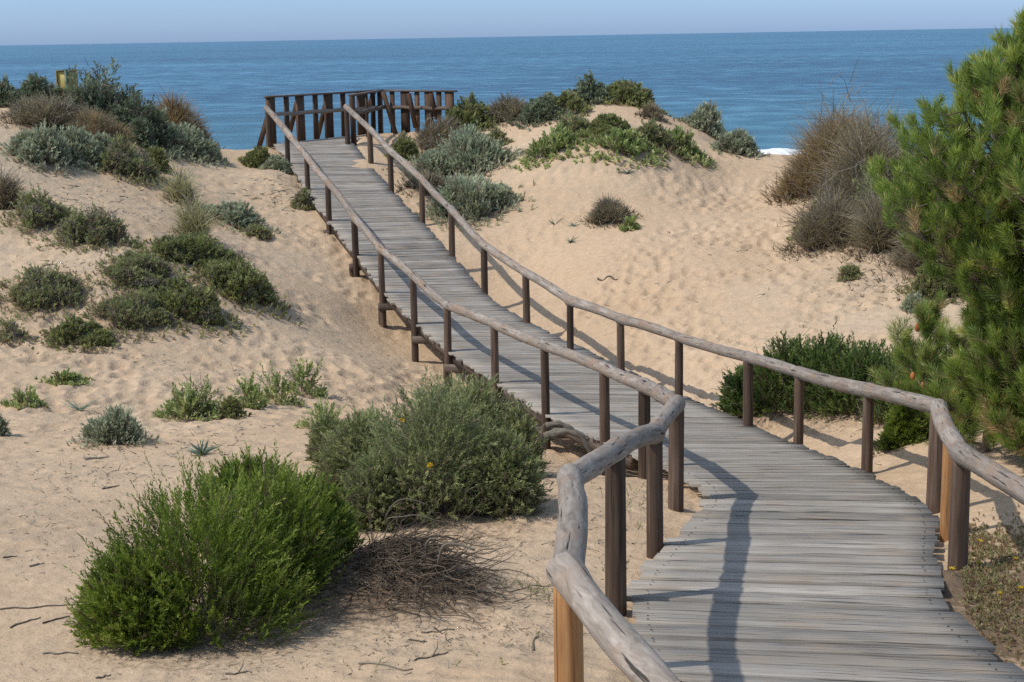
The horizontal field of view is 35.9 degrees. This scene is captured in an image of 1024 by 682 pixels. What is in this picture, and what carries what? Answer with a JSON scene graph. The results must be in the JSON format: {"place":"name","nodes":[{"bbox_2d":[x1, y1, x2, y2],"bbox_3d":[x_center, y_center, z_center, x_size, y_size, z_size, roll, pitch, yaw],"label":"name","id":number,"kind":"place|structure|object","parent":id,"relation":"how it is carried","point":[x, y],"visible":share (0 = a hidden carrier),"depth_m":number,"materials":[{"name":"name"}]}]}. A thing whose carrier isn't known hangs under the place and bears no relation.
{"place":"outdoors","nodes":[
{"label":"outdoors","id":0,"kind":"place"},
{"bbox_2d":[0,28,1015,153],"bbox_3d":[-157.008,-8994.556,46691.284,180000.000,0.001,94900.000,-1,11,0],"label":"sea","id":1,"kind":"structure","parent":0,"point":[762,87],"depth_m":672.60,"materials":[{"name":"liquid"}]},
{"bbox_2d":[758,148,805,154],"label":"breaking wave","id":2,"kind":"object","parent":1,"relation":"on","point":[783,151],"visible":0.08,"depth_m":178.80,"materials":[{"name":"liquid"}]},
{"bbox_2d":[0,103,1023,681],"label":"sand ground","id":3,"kind":"structure","parent":0,"point":[700,231],"depth_m":23.12,"materials":[{"name":"sand"}]},
{"bbox_2d":[0,413,12,436],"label":"shrub","id":4,"kind":"object","parent":3,"relation":"on","point":[4,431],"visible":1,"depth_m":17.24,"materials":[{"name":"green plant"}]},
{"bbox_2d":[0,73,24,107],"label":"shrub","id":5,"kind":"object","parent":3,"relation":"on","point":[8,93],"visible":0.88,"depth_m":35.90,"materials":[{"name":"green plant"}]},
{"bbox_2d":[0,311,31,343],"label":"shrub","id":6,"kind":"object","parent":3,"relation":"on","point":[11,328],"visible":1,"depth_m":22.74,"materials":[{"name":"green plant"}]},
{"bbox_2d":[0,160,33,209],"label":"shrub","id":7,"kind":"object","parent":3,"relation":"on","point":[10,188],"visible":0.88,"depth_m":27.73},
{"bbox_2d":[0,385,49,408],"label":"dune plant","id":8,"kind":"object","parent":3,"relation":"on","point":[21,399],"visible":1,"depth_m":19.42,"materials":[{"name":"green plant"}]},
{"bbox_2d":[0,605,64,609],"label":"stick","id":9,"kind":"object","parent":3,"relation":"on","point":[29,607],"visible":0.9,"depth_m":10.28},
{"bbox_2d":[16,71,61,101],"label":"shrub","id":10,"kind":"object","parent":3,"relation":"on","point":[31,86],"visible":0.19,"depth_m":37.28,"materials":[{"name":"green plant"}]},
{"bbox_2d":[0,181,84,239],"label":"shrub","id":11,"kind":"object","parent":3,"relation":"on","point":[37,211],"visible":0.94,"depth_m":26.51,"materials":[{"name":"green plant"}]},
{"bbox_2d":[0,118,95,176],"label":"shrub","id":12,"kind":"object","parent":3,"relation":"on","point":[42,144],"visible":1,"depth_m":30.78,"materials":[{"name":"green plant"}]},
{"bbox_2d":[0,260,105,331],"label":"shrub","id":13,"kind":"object","parent":3,"relation":"on","point":[45,288],"visible":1,"depth_m":23.87,"materials":[{"name":"green plant"}]},
{"bbox_2d":[54,85,73,104],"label":"shrub","id":14,"kind":"object","parent":3,"relation":"on","point":[61,91],"visible":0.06,"depth_m":37.46,"materials":[{"name":"green plant"}]},
{"bbox_2d":[34,365,95,385],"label":"dune plant","id":15,"kind":"object","parent":3,"relation":"on","point":[68,377],"visible":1,"depth_m":20.68,"materials":[{"name":"green plant"}]},
{"bbox_2d":[0,84,131,149],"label":"shrub","id":16,"kind":"object","parent":3,"relation":"on","point":[37,111],"visible":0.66,"depth_m":33.14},
{"bbox_2d":[55,70,77,88],"bbox_3d":[-10.966,-5.902,39.016,0.529,1.590,0.132,-1,11,0],"label":"yellow sign","id":17,"kind":"object","parent":3,"relation":"on","point":[61,78],"visible":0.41,"depth_m":38.92,"materials":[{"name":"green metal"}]},
{"bbox_2d":[60,397,102,409],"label":"strap leaved plant","id":18,"kind":"object","parent":3,"relation":"on","point":[81,408],"visible":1,"depth_m":19.43,"materials":[{"name":"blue plant"}]},
{"bbox_2d":[27,201,138,254],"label":"shrub","id":19,"kind":"object","parent":3,"relation":"on","point":[96,228],"visible":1,"depth_m":25.77,"materials":[{"name":"green plant"}]},
{"bbox_2d":[60,121,106,171],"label":"shrub","id":20,"kind":"object","parent":3,"relation":"on","point":[85,146],"visible":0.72,"depth_m":31.55,"materials":[{"name":"green plant"}]},
{"bbox_2d":[31,312,136,352],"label":"shrub","id":21,"kind":"object","parent":3,"relation":"on","point":[91,333],"visible":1,"depth_m":22.70,"materials":[{"name":"green plant"}]},
{"bbox_2d":[57,100,138,154],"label":"shrub","id":22,"kind":"object","parent":3,"relation":"on","point":[93,121],"visible":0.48,"depth_m":33.43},
{"bbox_2d":[64,56,142,124],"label":"shrub","id":23,"kind":"object","parent":3,"relation":"on","point":[105,96],"visible":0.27,"depth_m":35.22,"materials":[{"name":"green plant"}]},
{"bbox_2d":[93,130,113,152],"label":"shrub","id":24,"kind":"object","parent":3,"relation":"on","point":[103,138],"visible":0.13,"depth_m":32.08,"materials":[{"name":"green plant"}]},
{"bbox_2d":[67,402,160,451],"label":"shrub","id":25,"kind":"object","parent":3,"relation":"on","point":[116,424],"visible":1,"depth_m":16.67,"materials":[{"name":"green plant"}]},
{"bbox_2d":[89,131,171,190],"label":"shrub","id":26,"kind":"object","parent":3,"relation":"on","point":[116,157],"visible":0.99,"depth_m":31.71,"materials":[{"name":"green plant"}]},
{"bbox_2d":[64,249,201,294],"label":"shrub","id":27,"kind":"object","parent":3,"relation":"on","point":[131,269],"visible":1,"depth_m":24.63,"materials":[{"name":"green plant"}]},
{"bbox_2d":[80,285,207,341],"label":"shrub","id":28,"kind":"object","parent":3,"relation":"on","point":[124,311],"visible":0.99,"depth_m":23.52,"materials":[{"name":"green plant"}]},
{"bbox_2d":[104,90,190,162],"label":"shrub","id":29,"kind":"object","parent":3,"relation":"on","point":[153,128],"visible":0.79,"depth_m":34.95,"materials":[{"name":"green plant"}]},
{"bbox_2d":[141,145,174,173],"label":"shrub","id":30,"kind":"object","parent":3,"relation":"on","point":[159,155],"visible":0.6,"depth_m":33.37,"materials":[{"name":"green plant"}]},
{"bbox_2d":[150,154,216,205],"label":"grass tuft","id":31,"kind":"object","parent":3,"relation":"on","point":[180,184],"visible":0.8,"depth_m":31.16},
{"bbox_2d":[151,373,223,421],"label":"dune plant","id":32,"kind":"object","parent":3,"relation":"on","point":[188,402],"visible":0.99,"depth_m":19.01,"materials":[{"name":"green plant"}]},
{"bbox_2d":[150,80,225,148],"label":"shrub","id":33,"kind":"object","parent":3,"relation":"on","point":[176,112],"visible":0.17,"depth_m":37.92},
{"bbox_2d":[126,273,256,341],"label":"shrub","id":34,"kind":"object","parent":3,"relation":"on","point":[179,295],"visible":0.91,"depth_m":24.00,"materials":[{"name":"green plant"}]},
{"bbox_2d":[96,229,287,302],"bbox_3d":[-5.324,-1.243,26.224,3.155,1.230,2.436,-1,11,0],"label":"shrub","id":35,"kind":"object","parent":3,"relation":"on","point":[200,249],"visible":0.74,"depth_m":25.80,"materials":[{"name":"green plant"}]},
{"bbox_2d":[160,187,226,249],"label":"grass tuft","id":36,"kind":"object","parent":3,"relation":"on","point":[192,220],"visible":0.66,"depth_m":28.25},
{"bbox_2d":[179,113,215,141],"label":"shrub","id":37,"kind":"object","parent":3,"relation":"on","point":[204,129],"visible":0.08,"depth_m":37.85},
{"bbox_2d":[165,121,234,167],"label":"shrub","id":38,"kind":"object","parent":3,"relation":"on","point":[195,142],"visible":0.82,"depth_m":35.69,"materials":[{"name":"green plant"}]},
{"bbox_2d":[185,439,222,454],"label":"strap leaved plant","id":39,"kind":"object","parent":3,"relation":"on","point":[204,451],"visible":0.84,"depth_m":16.03,"materials":[{"name":"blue plant"}]},
{"bbox_2d":[62,438,366,655],"bbox_3d":[-1.891,1.128,10.866,1.774,1.440,3.632,-1,11,0],"label":"heath bush","id":40,"kind":"object","parent":3,"relation":"on","point":[281,523],"visible":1,"depth_m":9.66,"materials":[{"name":"green plant"}]},
{"bbox_2d":[215,394,251,418],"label":"shrub","id":41,"kind":"object","parent":3,"relation":"on","point":[229,407],"visible":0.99,"depth_m":19.01,"materials":[{"name":"green plant"}]},
{"bbox_2d":[187,198,281,234],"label":"shrub","id":42,"kind":"object","parent":3,"relation":"on","point":[239,213],"visible":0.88,"depth_m":30.65,"materials":[{"name":"green plant"}]},
{"bbox_2d":[168,257,303,325],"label":"shrub","id":43,"kind":"object","parent":3,"relation":"on","point":[238,279],"visible":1,"depth_m":25.19,"materials":[{"name":"green plant"}]},
{"bbox_2d":[226,369,267,409],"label":"dune plant","id":44,"kind":"object","parent":3,"relation":"on","point":[247,388],"visible":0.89,"depth_m":20.23,"materials":[{"name":"green plant"}]},
{"bbox_2d":[237,145,270,168],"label":"shrub","id":45,"kind":"object","parent":3,"relation":"on","point":[258,156],"visible":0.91,"depth_m":36.63,"materials":[{"name":"green plant"}]},
{"bbox_2d":[235,222,274,240],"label":"shrub","id":46,"kind":"object","parent":3,"relation":"on","point":[255,230],"visible":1,"depth_m":30.37,"materials":[{"name":"green plant"}]},
{"bbox_2d":[259,153,293,173],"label":"shrub","id":47,"kind":"object","parent":3,"relation":"on","point":[278,162],"visible":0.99,"depth_m":35.58,"materials":[{"name":"green plant"}]},
{"bbox_2d":[256,360,304,405],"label":"dune plant","id":48,"kind":"object","parent":3,"relation":"on","point":[272,393],"visible":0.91,"depth_m":20.88,"materials":[{"name":"green plant"}]},
{"bbox_2d":[290,185,315,210],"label":"shrub","id":49,"kind":"object","parent":3,"relation":"on","point":[302,198],"visible":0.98,"depth_m":33.05,"materials":[{"name":"green plant"}]},
{"bbox_2d":[280,350,329,396],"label":"dune plant","id":50,"kind":"object","parent":3,"relation":"on","point":[322,391],"visible":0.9,"depth_m":21.86,"materials":[{"name":"green plant"}]},
{"bbox_2d":[293,389,346,428],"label":"dune plant","id":51,"kind":"object","parent":3,"relation":"on","point":[307,423],"visible":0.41,"depth_m":17.90,"materials":[{"name":"green plant"}]},
{"bbox_2d":[358,662,412,670],"bbox_3d":[-0.725,1.855,9.002,0.338,0.021,0.039,3,12,19],"label":"stick","id":52,"kind":"object","parent":3,"relation":"on","point":[359,663],"visible":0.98,"depth_m":9.01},
{"bbox_2d":[384,131,421,161],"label":"shrub","id":53,"kind":"object","parent":3,"relation":"on","point":[404,146],"visible":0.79,"depth_m":37.39,"materials":[{"name":"green plant"}]},
{"bbox_2d":[266,482,552,633],"bbox_3d":[-0.607,1.477,10.448,2.148,1.013,1.928,6,13,31],"label":"brushwood","id":54,"kind":"object","parent":3,"relation":"on","point":[410,546],"visible":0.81,"depth_m":10.30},
{"bbox_2d":[437,542,474,566],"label":"dead branch","id":55,"kind":"object","parent":54,"relation":"on","point":[444,545],"visible":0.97,"depth_m":10.11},
{"bbox_2d":[394,165,449,201],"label":"shrub","id":56,"kind":"object","parent":3,"relation":"on","point":[434,180],"visible":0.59,"depth_m":34.44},
{"bbox_2d":[303,364,554,533],"bbox_3d":[-0.860,0.764,13.943,2.458,1.649,3.997,-1,11,0],"label":"grey green bush","id":57,"kind":"object","parent":3,"relation":"on","point":[492,460],"visible":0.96,"depth_m":12.49,"materials":[{"name":"green plant"}]},
{"bbox_2d":[414,640,447,660],"bbox_3d":[-0.468,1.791,9.129,0.056,0.081,0.239,10,15,43],"label":"stick","id":58,"kind":"object","parent":3,"relation":"on","point":[433,654],"visible":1,"depth_m":9.13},
{"bbox_2d":[386,111,484,152],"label":"shrub","id":59,"kind":"object","parent":3,"relation":"on","point":[427,138],"visible":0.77,"depth_m":39.34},
{"bbox_2d":[2,158,889,522],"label":"seedlings","id":60,"kind":"object","parent":3,"relation":"on","point":[280,276],"visible":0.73,"depth_m":24.25,"materials":[{"name":"green plant"}]},
{"bbox_2d":[381,119,529,184],"bbox_3d":[-1.252,-4.288,36.236,3.354,1.614,3.685,3,12,21],"label":"shrub","id":61,"kind":"object","parent":3,"relation":"on","point":[465,150],"visible":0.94,"depth_m":35.82,"materials":[{"name":"green plant"}]},
{"bbox_2d":[444,91,501,132],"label":"shrub","id":62,"kind":"object","parent":3,"relation":"on","point":[466,112],"visible":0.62,"depth_m":40.40,"materials":[{"name":"green plant"}]},
{"bbox_2d":[413,164,535,230],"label":"shrub","id":63,"kind":"object","parent":3,"relation":"on","point":[470,198],"visible":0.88,"depth_m":32.67,"materials":[{"name":"green plant"}]},
{"bbox_2d":[489,124,513,145],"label":"shrub","id":64,"kind":"object","parent":3,"relation":"on","point":[497,133],"visible":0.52,"depth_m":39.01,"materials":[{"name":"green plant"}]},
{"bbox_2d":[476,90,529,130],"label":"shrub","id":65,"kind":"object","parent":3,"relation":"on","point":[504,108],"visible":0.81,"depth_m":40.71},
{"bbox_2d":[495,180,515,199],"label":"shrub","id":66,"kind":"object","parent":3,"relation":"on","point":[510,191],"visible":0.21,"depth_m":33.35,"materials":[{"name":"green plant"}]},
{"bbox_2d":[3,164,1023,679],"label":"twig litter","id":67,"kind":"object","parent":3,"relation":"on","point":[367,392],"visible":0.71,"depth_m":13.22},
{"bbox_2d":[376,481,667,669],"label":"ground weeds","id":68,"kind":"object","parent":3,"relation":"on","point":[537,589],"visible":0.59,"depth_m":10.41,"materials":[{"name":"green plant"}]},
{"bbox_2d":[501,90,580,131],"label":"shrub","id":69,"kind":"object","parent":3,"relation":"on","point":[540,108],"visible":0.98,"depth_m":40.08,"materials":[{"name":"green plant"}]},
{"bbox_2d":[537,427,564,456],"bbox_3d":[0.354,1.005,15.067,0.314,0.368,0.111,-1,11,0],"label":"root","id":70,"kind":"object","parent":3,"relation":"on","point":[545,434],"visible":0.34,"depth_m":15.02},
{"bbox_2d":[513,122,598,171],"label":"shrub","id":71,"kind":"object","parent":3,"relation":"on","point":[547,146],"visible":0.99,"depth_m":34.52,"materials":[{"name":"green plant"}]},
{"bbox_2d":[545,420,589,441],"bbox_3d":[0.537,0.869,15.241,0.434,0.222,0.105,-1,11,0],"label":"root","id":72,"kind":"object","parent":3,"relation":"on","point":[556,424],"visible":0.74,"depth_m":15.20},
{"bbox_2d":[551,108,589,134],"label":"shrub","id":73,"kind":"object","parent":3,"relation":"on","point":[574,123],"visible":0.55,"depth_m":35.06,"materials":[{"name":"green plant"}]},
{"bbox_2d":[549,428,591,452],"bbox_3d":[0.561,0.959,14.851,0.422,0.284,0.074,-1,11,0],"label":"root","id":74,"kind":"object","parent":3,"relation":"on","point":[554,435],"visible":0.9,"depth_m":14.82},
{"bbox_2d":[550,89,592,117],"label":"shrub","id":75,"kind":"object","parent":3,"relation":"on","point":[572,102],"visible":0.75,"depth_m":40.28,"materials":[{"name":"green plant"}]},
{"bbox_2d":[567,69,613,106],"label":"shrub","id":76,"kind":"object","parent":3,"relation":"on","point":[597,93],"visible":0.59,"depth_m":41.51,"materials":[{"name":"green plant"}]},
{"bbox_2d":[577,111,630,141],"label":"shrub","id":77,"kind":"object","parent":3,"relation":"on","point":[600,123],"visible":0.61,"depth_m":34.62,"materials":[{"name":"green plant"}]},
{"bbox_2d":[577,192,643,229],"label":"shrub","id":78,"kind":"object","parent":3,"relation":"on","point":[610,210],"visible":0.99,"depth_m":31.30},
{"bbox_2d":[570,126,669,170],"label":"shrub","id":79,"kind":"object","parent":3,"relation":"on","point":[630,141],"visible":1,"depth_m":33.87,"materials":[{"name":"green plant"}]},
{"bbox_2d":[618,215,640,231],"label":"dune plant","id":80,"kind":"object","parent":3,"relation":"on","point":[629,224],"visible":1,"depth_m":30.72,"materials":[{"name":"green plant"}]},
{"bbox_2d":[602,78,676,118],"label":"shrub","id":81,"kind":"object","parent":3,"relation":"on","point":[623,92],"visible":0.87,"depth_m":41.48,"materials":[{"name":"green plant"}]},
{"bbox_2d":[273,135,1023,681],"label":"boardwalk","id":82,"kind":"structure","parent":3,"relation":"on","point":[777,559],"depth_m":11.96,"materials":[{"name":"wood"}]},
{"bbox_2d":[257,89,457,146],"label":"platform fence","id":83,"kind":"object","parent":82,"relation":"on","point":[364,108],"visible":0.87,"depth_m":40.59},
{"bbox_2d":[264,106,686,681],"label":"handrail","id":84,"kind":"object","parent":82,"relation":"attached to","point":[580,598],"visible":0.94,"depth_m":10.03,"materials":[{"name":"wood"}]},
{"bbox_2d":[343,104,1023,570],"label":"handrail","id":85,"kind":"object","parent":82,"relation":"attached to","point":[955,458],"visible":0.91,"depth_m":16.16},
{"bbox_2d":[634,99,671,123],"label":"shrub","id":86,"kind":"object","parent":3,"relation":"on","point":[652,111],"visible":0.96,"depth_m":40.05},
{"bbox_2d":[634,117,687,161],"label":"shrub","id":87,"kind":"object","parent":3,"relation":"on","point":[660,135],"visible":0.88,"depth_m":34.49,"materials":[{"name":"green plant"}]},
{"bbox_2d":[664,124,717,169],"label":"shrub","id":88,"kind":"object","parent":3,"relation":"on","point":[684,138],"visible":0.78,"depth_m":34.83,"materials":[{"name":"green plant"}]},
{"bbox_2d":[671,99,726,139],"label":"shrub","id":89,"kind":"object","parent":3,"relation":"on","point":[706,118],"visible":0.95,"depth_m":40.82,"materials":[{"name":"green plant"}]},
{"bbox_2d":[708,127,770,158],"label":"shrub","id":90,"kind":"object","parent":3,"relation":"on","point":[737,141],"visible":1,"depth_m":36.27,"materials":[{"name":"green plant"}]},
{"bbox_2d":[709,317,856,417],"bbox_3d":[3.592,0.358,20.213,2.172,1.456,1.358,10,15,44],"label":"shrub","id":91,"kind":"object","parent":3,"relation":"on","point":[769,385],"visible":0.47,"depth_m":20.01,"materials":[{"name":"green plant"}]},
{"bbox_2d":[756,129,833,207],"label":"shrub","id":92,"kind":"object","parent":3,"relation":"on","point":[799,182],"visible":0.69,"depth_m":32.55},
{"bbox_2d":[769,163,863,261],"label":"shrub","id":93,"kind":"object","parent":3,"relation":"on","point":[814,232],"visible":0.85,"depth_m":27.93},
{"bbox_2d":[753,53,898,206],"bbox_3d":[6.842,-4.247,32.849,3.606,3.448,3.677,-1,11,0],"label":"shrub","id":94,"kind":"object","parent":3,"relation":"on","point":[820,133],"visible":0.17,"depth_m":32.51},
{"bbox_2d":[836,263,863,281],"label":"shrub","id":95,"kind":"object","parent":3,"relation":"on","point":[849,272],"visible":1,"depth_m":26.10,"materials":[{"name":"green plant"}]},
{"bbox_2d":[776,90,925,226],"bbox_3d":[6.669,-3.316,30.025,3.374,2.967,3.646,-1,11,0],"label":"shrub","id":96,"kind":"object","parent":3,"relation":"on","point":[853,161],"visible":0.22,"depth_m":29.61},
{"bbox_2d":[848,165,884,212],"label":"shrub","id":97,"kind":"object","parent":3,"relation":"on","point":[865,183],"visible":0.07,"depth_m":28.85,"materials":[{"name":"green plant"}]},
{"bbox_2d":[820,165,914,263],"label":"shrub","id":98,"kind":"object","parent":3,"relation":"on","point":[872,232],"visible":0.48,"depth_m":27.01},
{"bbox_2d":[784,326,953,424],"bbox_3d":[4.589,0.446,18.430,1.543,1.434,3.973,-4,11,-14],"label":"shrub","id":99,"kind":"object","parent":3,"relation":"on","point":[858,360],"visible":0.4,"depth_m":19.25,"materials":[{"name":"green plant"}]},
{"bbox_2d":[844,107,918,156],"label":"shrub","id":100,"kind":"object","parent":3,"relation":"on","point":[885,131],"visible":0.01,"depth_m":30.45,"materials":[{"name":"brown plant"}]},
{"bbox_2d":[861,217,939,287],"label":"shrub","id":101,"kind":"object","parent":3,"relation":"on","point":[903,258],"visible":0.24,"depth_m":25.84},
{"bbox_2d":[873,405,928,455],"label":"shrub","id":102,"kind":"object","parent":3,"relation":"on","point":[899,431],"visible":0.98,"depth_m":16.36,"materials":[{"name":"green plant"}]},
{"bbox_2d":[898,291,927,313],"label":"shrub","id":103,"kind":"object","parent":3,"relation":"on","point":[906,306],"visible":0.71,"depth_m":24.27,"materials":[{"name":"green plant"}]},
{"bbox_2d":[865,285,969,422],"bbox_3d":[4.279,0.256,16.455,1.254,1.747,1.318,-1,11,0],"label":"pine tree","id":104,"kind":"object","parent":3,"relation":"on","point":[925,326],"visible":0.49,"depth_m":16.28,"materials":[{"name":"green plant"}]},
{"bbox_2d":[894,238,964,303],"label":"shrub","id":105,"kind":"object","parent":3,"relation":"on","point":[922,283],"visible":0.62,"depth_m":24.61,"materials":[{"name":"green plant"}]},
{"bbox_2d":[863,4,1023,457],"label":"pine tree","id":106,"kind":"object","parent":3,"relation":"on","point":[961,210],"visible":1,"depth_m":13.88,"materials":[{"name":"green plant"}]},
{"bbox_2d":[910,342,979,444],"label":"shrub","id":107,"kind":"object","parent":3,"relation":"on","point":[968,422],"visible":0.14,"depth_m":16.19,"materials":[{"name":"green plant"}]},
{"bbox_2d":[912,302,1017,452],"bbox_3d":[4.597,0.345,15.225,1.485,1.828,1.389,-8,13,-32],"label":"pine tree","id":108,"kind":"object","parent":3,"relation":"on","point":[959,413],"visible":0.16,"depth_m":15.26,"materials":[{"name":"green plant"}]},
{"bbox_2d":[957,503,1023,665],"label":"ground weeds","id":109,"kind":"object","parent":3,"relation":"on","point":[987,579],"visible":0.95,"depth_m":10.73,"materials":[{"name":"green plant"}]},
{"bbox_2d":[0,0,1023,44],"label":"sky","id":110,"kind":"structure","parent":0,"point":[22,22],"materials":[{"name":"blue"}]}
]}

